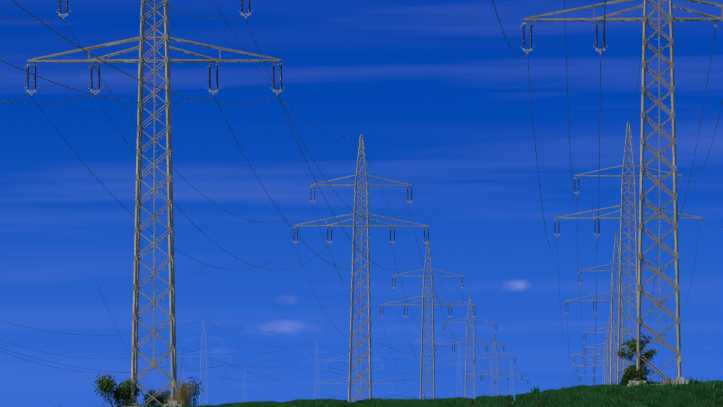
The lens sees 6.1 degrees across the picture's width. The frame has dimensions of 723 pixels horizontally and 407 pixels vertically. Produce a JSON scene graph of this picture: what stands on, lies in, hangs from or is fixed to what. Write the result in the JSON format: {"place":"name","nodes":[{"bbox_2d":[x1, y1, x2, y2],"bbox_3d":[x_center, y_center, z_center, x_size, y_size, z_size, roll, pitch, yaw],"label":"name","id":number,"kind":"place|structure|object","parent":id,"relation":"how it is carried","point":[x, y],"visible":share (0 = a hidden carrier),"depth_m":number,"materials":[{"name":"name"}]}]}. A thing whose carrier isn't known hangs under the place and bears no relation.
{"place":"outdoors","nodes":[
{"label":"outdoors","id":0,"kind":"place"},
{"bbox_2d":[102,401,208,406],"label":"rough grass","id":1,"kind":"structure","parent":0,"point":[168,405],"depth_m":363.61,"materials":[{"name":"green plant"}]},
{"bbox_2d":[0,0,722,406],"label":"sky","id":2,"kind":"structure","parent":0,"point":[438,96],"materials":[{"name":"blue"}]},
{"bbox_2d":[606,377,715,388],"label":"rough grass","id":3,"kind":"structure","parent":0,"point":[682,385],"depth_m":361.50,"materials":[{"name":"green plant"}]},
{"bbox_3d":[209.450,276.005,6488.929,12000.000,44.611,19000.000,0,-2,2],"label":"terrain","id":4,"kind":"structure","parent":0,"visible":0},
{"bbox_2d":[92,372,142,406],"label":"bush","id":5,"kind":"object","parent":4,"relation":"on","point":[107,386],"visible":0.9,"depth_m":367.45,"materials":[{"name":"green plant"}]},
{"bbox_2d":[123,398,138,406],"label":"bush","id":6,"kind":"object","parent":4,"relation":"on","point":[127,401],"visible":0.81,"depth_m":367.27,"materials":[{"name":"green plant"}]},
{"bbox_2d":[96,280,192,400],"bbox_3d":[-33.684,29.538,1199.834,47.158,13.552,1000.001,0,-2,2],"label":"power line","id":7,"kind":"object","parent":4,"relation":"on","point":[120,338],"visible":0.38,"depth_m":789.85,"materials":[{"name":"grey metal"}]},
{"bbox_2d":[142,390,162,406],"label":"bush","id":8,"kind":"object","parent":4,"relation":"on","point":[153,401],"visible":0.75,"depth_m":367.96,"materials":[{"name":"green plant"}]},
{"bbox_2d":[156,390,170,406],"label":"bush","id":9,"kind":"object","parent":4,"relation":"on","point":[163,396],"visible":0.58,"depth_m":368.30,"materials":[{"name":"green plant"}]},
{"bbox_2d":[164,393,181,403],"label":"bush","id":10,"kind":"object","parent":4,"relation":"on","point":[171,399],"depth_m":367.35,"materials":[{"name":"brown plant"}]},
{"bbox_2d":[169,380,196,406],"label":"bush","id":11,"kind":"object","parent":4,"relation":"on","point":[183,391],"depth_m":367.46,"materials":[{"name":"brown plant"}]},
{"bbox_2d":[170,370,196,391],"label":"pylon","id":12,"kind":"object","parent":4,"relation":"on","point":[184,380],"visible":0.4,"depth_m":3302.26,"materials":[{"name":"metal"}]},
{"bbox_2d":[187,377,207,406],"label":"bush","id":13,"kind":"object","parent":4,"relation":"on","point":[193,394],"visible":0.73,"depth_m":367.94,"materials":[{"name":"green plant"}]},
{"bbox_2d":[176,319,230,405],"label":"pylon","id":14,"kind":"object","parent":4,"relation":"on","point":[206,387],"visible":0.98,"depth_m":1726.98,"materials":[{"name":"metal"}]},
{"bbox_2d":[232,368,257,401],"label":"pylon","id":15,"kind":"object","parent":4,"relation":"on","point":[244,383],"visible":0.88,"depth_m":3600.99,"materials":[{"name":"metal"}]},
{"bbox_2d":[0,0,528,406],"bbox_3d":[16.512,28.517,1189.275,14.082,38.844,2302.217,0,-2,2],"label":"pylon","id":16,"kind":"object","parent":4,"relation":"on","point":[141,60],"visible":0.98,"depth_m":368.81,"materials":[{"name":"metal"}]},
{"bbox_2d":[301,340,332,398],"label":"pylon","id":17,"kind":"object","parent":4,"relation":"on","point":[316,349],"visible":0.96,"depth_m":2899.81,"materials":[{"name":"metal"}]},
{"bbox_2d":[315,331,392,401],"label":"pylon","id":18,"kind":"object","parent":4,"relation":"on","point":[357,383],"visible":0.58,"depth_m":1208.34,"materials":[{"name":"metal"}]},
{"bbox_2d":[1,320,711,397],"bbox_3d":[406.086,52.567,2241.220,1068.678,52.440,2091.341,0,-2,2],"label":"conductors","id":19,"kind":"object","parent":4,"relation":"on","point":[224,362],"visible":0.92,"depth_m":1880.11,"materials":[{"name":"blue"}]},
{"bbox_2d":[292,133,428,401],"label":"pylon","id":20,"kind":"object","parent":4,"relation":"on","point":[367,252],"visible":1,"depth_m":695.59,"materials":[{"name":"metal"}]},
{"bbox_2d":[60,380,722,406],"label":"wheat grass","id":21,"kind":"structure","parent":4,"relation":"on","point":[607,395],"depth_m":352.30,"materials":[{"name":"green plant"}]},
{"bbox_2d":[380,240,475,399],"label":"pylon","id":22,"kind":"object","parent":4,"relation":"on","point":[432,322],"visible":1,"depth_m":980.68,"materials":[{"name":"metal"}]},
{"bbox_2d":[444,345,473,396],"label":"pylon","id":23,"kind":"object","parent":4,"relation":"on","point":[460,383],"visible":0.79,"depth_m":3097.99,"materials":[{"name":"metal"}]},
{"bbox_2d":[435,295,506,398],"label":"pylon","id":24,"kind":"object","parent":4,"relation":"on","point":[470,344],"visible":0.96,"depth_m":1318.14,"materials":[{"name":"metal"}]},
{"bbox_2d":[466,336,522,395],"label":"pylon","id":25,"kind":"object","parent":4,"relation":"on","point":[497,369],"visible":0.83,"depth_m":1660.85,"materials":[{"name":"metal"}]},
{"bbox_2d":[489,361,529,400],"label":"pylon","id":26,"kind":"object","parent":4,"relation":"on","point":[511,383],"visible":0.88,"depth_m":2008.98,"materials":[{"name":"metal"}]},
{"bbox_2d":[579,341,622,383],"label":"pylon","id":27,"kind":"object","parent":4,"relation":"on","point":[600,371],"visible":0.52,"depth_m":1859.86,"materials":[{"name":"metal"}]},
{"bbox_2d":[576,324,633,384],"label":"pylon","id":28,"kind":"object","parent":4,"relation":"on","point":[605,354],"visible":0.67,"depth_m":1541.43,"materials":[{"name":"metal"}]},
{"bbox_2d":[492,0,722,386],"bbox_3d":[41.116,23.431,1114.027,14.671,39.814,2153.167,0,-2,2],"label":"pylon","id":29,"kind":"object","parent":4,"relation":"on","point":[658,78],"visible":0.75,"depth_m":367.77,"materials":[{"name":"metal"}]},
{"bbox_2d":[572,310,643,383],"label":"pylon","id":30,"kind":"object","parent":4,"relation":"on","point":[608,332],"visible":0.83,"depth_m":1261.66,"materials":[{"name":"metal"}]},
{"bbox_2d":[565,233,668,384],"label":"pylon","id":31,"kind":"object","parent":4,"relation":"on","point":[612,291],"visible":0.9,"depth_m":952.74,"materials":[{"name":"metal"}]},
{"bbox_2d":[553,123,702,384],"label":"pylon","id":32,"kind":"object","parent":4,"relation":"on","point":[622,205],"visible":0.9,"depth_m":670.00,"materials":[{"name":"metal"}]},
{"bbox_2d":[618,365,648,386],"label":"bush","id":33,"kind":"object","parent":4,"relation":"on","point":[631,375],"visible":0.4,"depth_m":366.60,"materials":[{"name":"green plant"}]},
{"bbox_2d":[615,332,658,375],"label":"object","id":34,"kind":"object","parent":4,"relation":"on","point":[632,343],"visible":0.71,"depth_m":367.81,"materials":[{"name":"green plant"}]},
{"bbox_2d":[659,376,671,383],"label":"dry grass","id":35,"kind":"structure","parent":4,"relation":"on","point":[666,382],"depth_m":366.52,"materials":[{"name":"beige plant"}]}
]}

